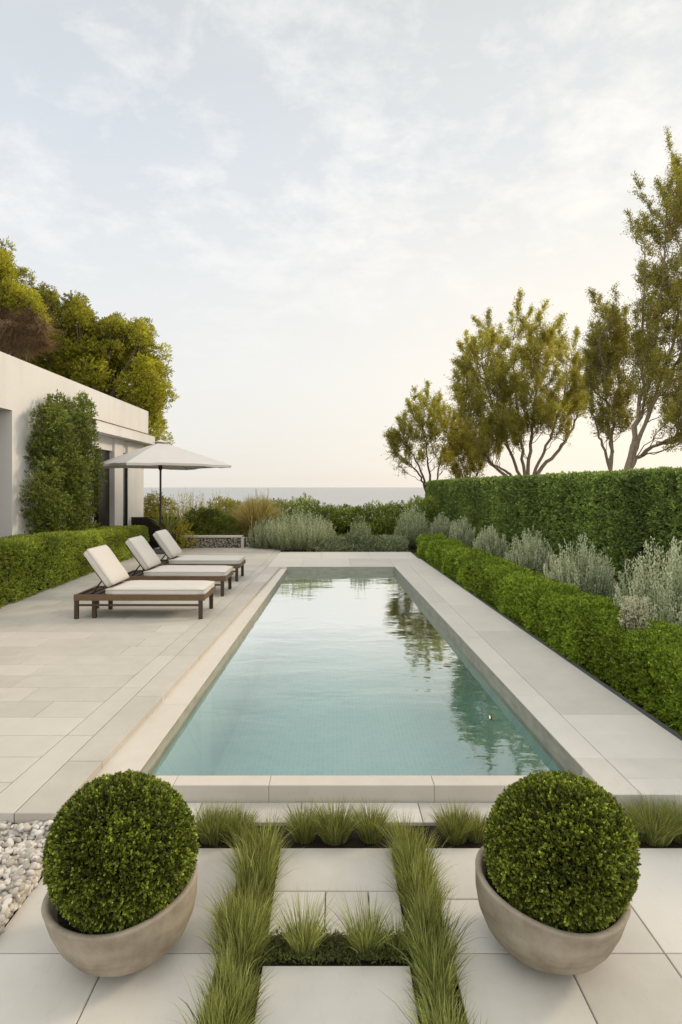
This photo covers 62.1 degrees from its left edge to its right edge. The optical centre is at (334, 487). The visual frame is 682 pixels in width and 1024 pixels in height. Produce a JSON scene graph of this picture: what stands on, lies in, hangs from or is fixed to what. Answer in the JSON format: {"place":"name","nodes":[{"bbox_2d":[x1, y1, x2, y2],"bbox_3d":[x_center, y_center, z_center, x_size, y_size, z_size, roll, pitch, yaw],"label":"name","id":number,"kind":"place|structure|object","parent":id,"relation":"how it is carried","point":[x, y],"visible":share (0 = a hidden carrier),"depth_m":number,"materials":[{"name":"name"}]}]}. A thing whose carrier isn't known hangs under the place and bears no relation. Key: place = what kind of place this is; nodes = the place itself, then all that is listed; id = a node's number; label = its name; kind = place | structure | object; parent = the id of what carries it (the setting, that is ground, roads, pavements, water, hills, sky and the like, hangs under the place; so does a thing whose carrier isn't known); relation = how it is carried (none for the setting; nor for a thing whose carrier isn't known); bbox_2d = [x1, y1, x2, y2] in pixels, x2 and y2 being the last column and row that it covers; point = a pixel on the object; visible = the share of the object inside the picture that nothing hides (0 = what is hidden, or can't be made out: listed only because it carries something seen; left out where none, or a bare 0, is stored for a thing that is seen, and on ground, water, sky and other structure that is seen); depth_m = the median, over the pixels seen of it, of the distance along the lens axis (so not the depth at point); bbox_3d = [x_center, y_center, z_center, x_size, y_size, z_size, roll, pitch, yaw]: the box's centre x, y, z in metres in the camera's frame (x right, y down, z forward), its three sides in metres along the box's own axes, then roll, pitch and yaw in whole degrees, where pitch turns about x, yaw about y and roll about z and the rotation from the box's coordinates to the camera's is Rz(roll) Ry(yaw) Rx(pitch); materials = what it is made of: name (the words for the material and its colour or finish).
{"place":"outdoors","nodes":[
{"label":"outdoors","id":0,"kind":"place"},
{"bbox_2d":[0,820,53,933],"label":"white gravel","id":1,"kind":"structure","parent":0,"point":[21,851],"depth_m":2.76,"materials":[{"name":"white gravel"}]},
{"bbox_2d":[0,351,154,538],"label":"villa","id":2,"kind":"object","parent":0,"point":[27,387],"visible":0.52,"depth_m":12.38,"materials":[{"name":"white paint"}]},
{"bbox_2d":[94,449,108,526],"bbox_3d":[-6.570,0.330,15.435,0.140,2.740,1.750,0,0,0],"label":"window","id":3,"kind":"structure","parent":2,"relation":"in","point":[102,517],"depth_m":15.96,"materials":[{"name":"black glass"}]},
{"bbox_2d":[123,453,127,525],"bbox_3d":[-6.409,0.330,17.165,0.102,2.740,0.386,0,0,0],"label":"window","id":4,"kind":"structure","parent":2,"relation":"in","point":[125,470],"depth_m":17.29,"materials":[{"name":"black glass"}]},
{"bbox_2d":[0,547,281,822],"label":"pool deck","id":5,"kind":"structure","parent":0,"point":[83,696],"depth_m":5.41,"materials":[{"name":"stone"}]},
{"bbox_2d":[74,545,215,618],"bbox_3d":[-2.598,1.287,7.860,1.744,0.926,0.700,0,0,0],"label":"sun lounger","id":6,"kind":"object","parent":5,"relation":"on","point":[107,567],"visible":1,"depth_m":7.54,"materials":[{"name":"beige fabric"}]},
{"bbox_2d":[131,517,176,546],"bbox_3d":[-5.600,1.385,17.520,1.400,0.930,0.080,0,0,0],"label":"board screen","id":7,"kind":"object","parent":5,"relation":"on","point":[151,525],"visible":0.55,"depth_m":17.50,"materials":[{"name":"black wood"}]},
{"bbox_2d":[100,436,231,553],"bbox_3d":[-4.670,0.190,15.150,2.758,3.120,2.758,0,0,-39],"label":"parasol","id":8,"kind":"object","parent":5,"relation":"on","point":[160,454],"visible":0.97,"depth_m":14.65,"materials":[{"name":"fabric"}]},
{"bbox_2d":[148,513,187,539],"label":"shrub","id":9,"kind":"object","parent":5,"relation":"on","point":[169,524],"visible":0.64,"depth_m":15.80,"materials":[{"name":"green plant"}]},
{"bbox_2d":[124,535,233,595],"bbox_3d":[-2.618,1.287,9.420,1.744,0.926,0.700,0,0,0],"label":"sun lounger","id":10,"kind":"object","parent":5,"relation":"on","point":[141,550],"visible":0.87,"depth_m":9.12,"materials":[{"name":"fabric"}]},
{"bbox_2d":[153,529,245,581],"bbox_3d":[-2.638,1.287,10.860,1.744,0.926,0.700,0,0,0],"label":"sun lounger","id":11,"kind":"object","parent":5,"relation":"on","point":[168,545],"visible":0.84,"depth_m":10.57,"materials":[{"name":"fabric"}]},
{"bbox_2d":[227,493,286,535],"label":"fountain grass","id":12,"kind":"object","parent":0,"point":[258,508],"depth_m":17.28,"materials":[{"name":"plant"}]},
{"bbox_2d":[144,487,424,518],"bbox_3d":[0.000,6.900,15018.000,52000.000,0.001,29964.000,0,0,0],"label":"sea","id":13,"kind":"structure","parent":0,"point":[352,496],"depth_m":546.93,"materials":[{"name":"liquid"}]},
{"bbox_2d":[178,527,407,551],"bbox_3d":[-2.050,1.850,21.180,8.300,0.001,11.640,0,0,0],"label":"planting bed","id":14,"kind":"object","parent":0,"point":[294,547],"depth_m":16.85,"materials":[{"name":"soil"}]},
{"bbox_2d":[144,489,176,516],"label":"shrub","id":15,"kind":"object","parent":14,"relation":"on","point":[152,509],"visible":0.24,"depth_m":19.29,"materials":[{"name":"green plant"}]},
{"bbox_2d":[171,517,198,548],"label":"shrub","id":16,"kind":"object","parent":14,"relation":"on","point":[183,535],"visible":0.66,"depth_m":16.20,"materials":[{"name":"green plant"}]},
{"bbox_2d":[152,491,222,541],"bbox_3d":[-4.920,0.928,19.018,2.303,1.853,2.317,0,0,0],"label":"feathery shrub","id":17,"kind":"object","parent":14,"relation":"on","point":[182,510],"visible":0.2,"depth_m":18.83,"materials":[{"name":"green plant"}]},
{"bbox_2d":[175,504,240,546],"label":"shrub","id":18,"kind":"object","parent":14,"relation":"on","point":[211,522],"visible":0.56,"depth_m":17.38,"materials":[{"name":"green plant"}]},
{"bbox_2d":[182,535,245,547],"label":"gabion bench","id":19,"kind":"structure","parent":14,"relation":"on","point":[221,541],"depth_m":16.40,"materials":[{"name":"stone"}]},
{"bbox_2d":[202,490,238,532],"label":"feathery shrub","id":20,"kind":"object","parent":14,"relation":"on","point":[211,503],"visible":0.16,"depth_m":19.72,"materials":[{"name":"green plant"}]},
{"bbox_2d":[205,496,247,536],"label":"shrub","id":21,"kind":"object","parent":14,"relation":"on","point":[224,504],"visible":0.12,"depth_m":20.24,"materials":[{"name":"green plant"}]},
{"bbox_2d":[246,537,266,547],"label":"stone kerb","id":22,"kind":"structure","parent":14,"relation":"on","point":[248,544],"depth_m":16.45,"materials":[{"name":"grey stone"}]},
{"bbox_2d":[248,516,284,548],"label":"silver shrub","id":23,"kind":"object","parent":14,"relation":"on","point":[259,533],"visible":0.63,"depth_m":16.22,"materials":[{"name":"grey plant"}]},
{"bbox_2d":[247,497,299,523],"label":"shrub","id":24,"kind":"object","parent":14,"relation":"on","point":[274,501],"visible":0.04,"depth_m":21.07,"materials":[{"name":"green plant"}]},
{"bbox_2d":[271,493,325,527],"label":"shrub","id":25,"kind":"object","parent":14,"relation":"on","point":[300,505],"visible":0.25,"depth_m":20.36,"materials":[{"name":"green plant"}]},
{"bbox_2d":[263,507,335,551],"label":"silver shrub","id":26,"kind":"object","parent":14,"relation":"on","point":[292,535],"visible":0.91,"depth_m":15.82,"materials":[{"name":"grey plant"}]},
{"bbox_2d":[304,504,371,536],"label":"shrub","id":27,"kind":"object","parent":14,"relation":"on","point":[333,514],"visible":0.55,"depth_m":19.69,"materials":[{"name":"green plant"}]},
{"bbox_2d":[306,534,409,551],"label":"hedge","id":28,"kind":"object","parent":14,"relation":"on","point":[340,543],"visible":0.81,"depth_m":15.73,"materials":[{"name":"green plant"}]},
{"bbox_2d":[346,515,372,551],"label":"silver shrub","id":29,"kind":"object","parent":14,"relation":"on","point":[361,532],"visible":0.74,"depth_m":15.85,"materials":[{"name":"green plant"}]},
{"bbox_2d":[347,500,418,538],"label":"shrub","id":30,"kind":"object","parent":14,"relation":"on","point":[377,517],"visible":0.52,"depth_m":19.18,"materials":[{"name":"green plant"}]},
{"bbox_2d":[0,803,681,1023],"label":"terrace paving","id":31,"kind":"structure","parent":0,"point":[635,977],"depth_m":2.23,"materials":[{"name":"stone"}]},
{"bbox_2d":[41,768,200,976],"bbox_3d":[-0.871,1.554,2.334,0.610,0.692,0.625,0,0,0],"label":"potted boxwood","id":32,"kind":"object","parent":31,"relation":"on","point":[120,850],"visible":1,"depth_m":2.13,"materials":[{"name":"plant"}]},
{"bbox_2d":[475,770,641,974],"bbox_3d":[0.912,1.550,2.345,0.643,0.699,0.628,0,0,0],"label":"potted boxwood","id":33,"kind":"object","parent":31,"relation":"on","point":[557,874],"visible":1,"depth_m":2.14,"materials":[{"name":"plant"}]},
{"bbox_2d":[0,0,681,486],"label":"sky","id":34,"kind":"structure","parent":0,"point":[312,203],"materials":[{"name":"white"}]},
{"bbox_2d":[4,806,681,1023],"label":"bedding soil","id":35,"kind":"structure","parent":0,"point":[354,840],"depth_m":3.02,"materials":[{"name":"black soil"}]},
{"bbox_2d":[191,797,242,845],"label":"grass tuft","id":36,"kind":"object","parent":35,"relation":"on","point":[207,834],"visible":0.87,"depth_m":3.05,"materials":[{"name":"green plant"}]},
{"bbox_2d":[164,808,301,1023],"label":"grass strip","id":37,"kind":"object","parent":35,"relation":"on","point":[241,927],"depth_m":2.30,"materials":[{"name":"green plant"}]},
{"bbox_2d":[205,798,264,844],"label":"grass tuft","id":38,"kind":"object","parent":35,"relation":"on","point":[236,828],"visible":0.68,"depth_m":3.06,"materials":[{"name":"green plant"}]},
{"bbox_2d":[274,796,342,843],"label":"grass tuft","id":39,"kind":"object","parent":35,"relation":"on","point":[305,830],"visible":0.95,"depth_m":3.06,"materials":[{"name":"green plant"}]},
{"bbox_2d":[265,881,358,959],"bbox_3d":[-0.108,1.796,2.330,0.372,0.249,0.394,0,0,-42],"label":"grass tuft","id":40,"kind":"object","parent":35,"relation":"on","point":[307,930],"visible":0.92,"depth_m":2.32,"materials":[{"name":"green plant"}]},
{"bbox_2d":[263,926,409,965],"bbox_3d":[0.006,1.890,2.326,0.608,0.084,0.171,0,0,0],"label":"ground cover","id":41,"kind":"object","parent":35,"relation":"on","point":[338,954],"visible":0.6,"depth_m":2.29,"materials":[{"name":"green leaf"}]},
{"bbox_2d":[304,792,368,845],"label":"grass tuft","id":42,"kind":"object","parent":35,"relation":"on","point":[333,830],"visible":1,"depth_m":3.05,"materials":[{"name":"green plant"}]},
{"bbox_2d":[328,886,408,960],"bbox_3d":[0.117,1.797,2.318,0.387,0.246,0.376,0,0,0],"label":"grass tuft","id":43,"kind":"object","parent":35,"relation":"on","point":[362,940],"visible":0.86,"depth_m":2.33,"materials":[{"name":"green plant"}]},
{"bbox_2d":[344,794,402,843],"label":"grass tuft","id":44,"kind":"object","parent":35,"relation":"on","point":[369,832],"visible":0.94,"depth_m":3.06,"materials":[{"name":"green plant"}]},
{"bbox_2d":[367,908,422,959],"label":"grass tuft","id":45,"kind":"object","parent":35,"relation":"on","point":[393,943],"visible":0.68,"depth_m":2.32,"materials":[{"name":"green plant"}]},
{"bbox_2d":[370,806,488,1023],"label":"grass strip","id":46,"kind":"object","parent":35,"relation":"on","point":[433,955],"depth_m":2.32,"materials":[{"name":"green plant"}]},
{"bbox_2d":[424,799,484,844],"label":"grass tuft","id":47,"kind":"object","parent":35,"relation":"on","point":[450,820],"visible":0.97,"depth_m":3.06,"materials":[{"name":"green plant"}]},
{"bbox_2d":[458,808,488,842],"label":"grass tuft","id":48,"kind":"object","parent":35,"relation":"on","point":[476,835],"visible":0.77,"depth_m":3.06,"materials":[{"name":"green plant"}]},
{"bbox_2d":[623,805,646,832],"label":"grass tuft","id":49,"kind":"object","parent":35,"relation":"on","point":[636,828],"visible":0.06,"depth_m":3.07,"materials":[{"name":"green plant"}]},
{"bbox_2d":[618,789,681,846],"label":"grass tuft","id":50,"kind":"object","parent":35,"relation":"on","point":[656,830],"visible":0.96,"depth_m":3.04,"materials":[{"name":"green plant"}]},
{"bbox_2d":[648,792,681,843],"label":"grass tuft","id":51,"kind":"object","parent":35,"relation":"on","point":[678,839],"visible":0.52,"depth_m":3.09,"materials":[{"name":"green plant"}]},
{"bbox_2d":[267,552,430,568],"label":"paving","id":52,"kind":"structure","parent":0,"point":[283,560],"depth_m":13.56,"materials":[{"name":"beige stone"}]},
{"bbox_2d":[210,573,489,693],"bbox_3d":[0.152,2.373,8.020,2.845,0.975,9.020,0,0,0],"label":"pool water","id":53,"kind":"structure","parent":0,"point":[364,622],"depth_m":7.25,"materials":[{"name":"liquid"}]},
{"bbox_2d":[151,661,561,775],"bbox_3d":[0.152,2.370,8.020,2.773,0.900,8.948,0,0,0],"label":"pool basin","id":54,"kind":"object","parent":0,"point":[322,724],"visible":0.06,"depth_m":6.21,"materials":[{"name":"liquid"}]},
{"bbox_2d":[141,567,581,775],"bbox_3d":[0.152,1.837,8.020,2.781,0.165,8.956,0,0,0],"label":"pool rim","id":55,"kind":"object","parent":54,"relation":"on","point":[558,754],"visible":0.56,"depth_m":5.08,"materials":[{"name":"stone"}]},
{"bbox_2d":[381,522,679,731],"bbox_3d":[5.550,1.830,17.500,6.900,0.001,31.000,0,0,0],"label":"planting bed","id":56,"kind":"object","parent":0,"point":[411,550],"depth_m":5.29,"materials":[{"name":"soil"}]},
{"bbox_2d":[394,504,431,548],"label":"silver shrub","id":57,"kind":"object","parent":56,"relation":"on","point":[412,529],"visible":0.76,"depth_m":16.80,"materials":[{"name":"grey plant"}]},
{"bbox_2d":[403,495,446,534],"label":"shrub","id":58,"kind":"object","parent":56,"relation":"on","point":[421,504],"visible":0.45,"depth_m":21.24,"materials":[{"name":"green plant"}]},
{"bbox_2d":[430,511,453,537],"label":"silver shrub","id":59,"kind":"object","parent":56,"relation":"on","point":[442,526],"visible":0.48,"depth_m":18.07,"materials":[{"name":"green plant"}]},
{"bbox_2d":[449,516,474,547],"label":"silver shrub","id":60,"kind":"object","parent":56,"relation":"on","point":[463,533],"visible":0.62,"depth_m":15.28,"materials":[{"name":"green plant"}]},
{"bbox_2d":[472,524,510,558],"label":"silver shrub","id":61,"kind":"object","parent":56,"relation":"on","point":[484,542],"visible":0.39,"depth_m":12.06,"materials":[{"name":"green plant"}]},
{"bbox_2d":[504,526,552,575],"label":"silver shrub","id":62,"kind":"object","parent":56,"relation":"on","point":[534,558],"visible":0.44,"depth_m":9.75,"materials":[{"name":"green plant"}]},
{"bbox_2d":[414,531,681,735],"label":"box hedge","id":63,"kind":"object","parent":56,"relation":"on","point":[575,623],"visible":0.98,"depth_m":5.91,"materials":[{"name":"green plant"}]},
{"bbox_2d":[424,466,681,601],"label":"tall hedge","id":64,"kind":"object","parent":56,"relation":"on","point":[619,516],"visible":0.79,"depth_m":9.59,"materials":[{"name":"green plant"}]},
{"bbox_2d":[541,532,619,599],"bbox_3d":[3.349,1.229,7.754,0.990,1.231,0.986,0,0,0],"label":"silver shrub","id":65,"kind":"object","parent":56,"relation":"on","point":[587,578],"visible":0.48,"depth_m":7.58,"materials":[{"name":"green plant"}]},
{"bbox_2d":[618,594,653,635],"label":"cream flowers","id":66,"kind":"object","parent":56,"relation":"on","point":[634,608],"visible":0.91,"depth_m":5.22,"materials":[{"name":"grey plant"}]},
{"bbox_2d":[611,536,681,626],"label":"silver shrub","id":67,"kind":"object","parent":56,"relation":"on","point":[667,604],"visible":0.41,"depth_m":5.71,"materials":[{"name":"green plant"}]},
{"bbox_2d":[395,567,681,817],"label":"walkway","id":68,"kind":"structure","parent":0,"point":[610,742],"depth_m":4.54,"materials":[{"name":"beige stone"}]},
{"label":"ground","id":69,"kind":"structure","parent":0,"visible":0},
{"bbox_2d":[0,236,68,362],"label":"drooping tree","id":70,"kind":"object","parent":69,"relation":"on","point":[23,320],"visible":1,"depth_m":21.36,"materials":[{"name":"green plant"}]},
{"bbox_2d":[10,281,178,446],"bbox_3d":[-11.758,-3.736,25.862,10.046,11.378,5.422,0,0,0],"label":"broadleaf tree","id":71,"kind":"object","parent":69,"relation":"on","point":[109,360],"visible":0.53,"depth_m":24.50,"materials":[{"name":"green plant"}]},
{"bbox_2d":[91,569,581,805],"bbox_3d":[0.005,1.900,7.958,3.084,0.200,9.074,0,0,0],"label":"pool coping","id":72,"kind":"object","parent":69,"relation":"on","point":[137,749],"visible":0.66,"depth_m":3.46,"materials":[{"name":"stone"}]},
{"bbox_2d":[381,378,462,491],"bbox_3d":[4.513,-1.648,27.923,4.590,7.221,3.723,0,0,0],"label":"olive tree","id":73,"kind":"object","parent":69,"relation":"on","point":[394,436],"visible":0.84,"depth_m":27.34,"materials":[{"name":"green plant"}]},
{"bbox_2d":[441,408,490,478],"bbox_3d":[5.815,-0.816,24.987,2.225,5.553,2.214,0,0,0],"label":"olive tree","id":74,"kind":"object","parent":69,"relation":"on","point":[474,468],"visible":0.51,"depth_m":24.71,"materials":[{"name":"green plant"}]},
{"bbox_2d":[444,286,589,476],"bbox_3d":[7.325,-2.871,22.033,6.277,9.675,5.051,0,0,0],"label":"olive tree","id":75,"kind":"object","parent":69,"relation":"on","point":[502,422],"visible":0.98,"depth_m":21.11,"materials":[{"name":"green plant"}]},
{"bbox_2d":[412,553,681,740],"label":"edging strip","id":76,"kind":"object","parent":69,"relation":"on","point":[655,720],"visible":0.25,"depth_m":5.32,"materials":[{"name":"stone"}]},
{"bbox_2d":[574,283,641,470],"bbox_3d":[8.010,-2.017,16.552,1.812,7.941,2.633,0,0,44],"label":"olive tree","id":77,"kind":"object","parent":69,"relation":"on","point":[601,368],"visible":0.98,"depth_m":16.14,"materials":[{"name":"green plant"}]},
{"bbox_2d":[620,126,681,469],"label":"olive tree","id":78,"kind":"object","parent":69,"relation":"on","point":[650,358],"visible":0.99,"depth_m":14.50,"materials":[{"name":"green plant"}]},
{"label":"planting bed","id":79,"kind":"structure","parent":0,"visible":0},
{"bbox_2d":[18,389,107,534],"bbox_3d":[-5.878,-0.225,12.485,1.298,4.122,3.272,0,0,0],"label":"climbing shrub","id":80,"kind":"object","parent":79,"relation":"on","point":[64,505],"visible":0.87,"depth_m":11.87,"materials":[{"name":"green plant"}]},
{"bbox_2d":[0,525,149,607],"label":"box hedge","id":81,"kind":"object","parent":79,"relation":"on","point":[31,564],"visible":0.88,"depth_m":9.89,"materials":[{"name":"green plant"}]}
]}

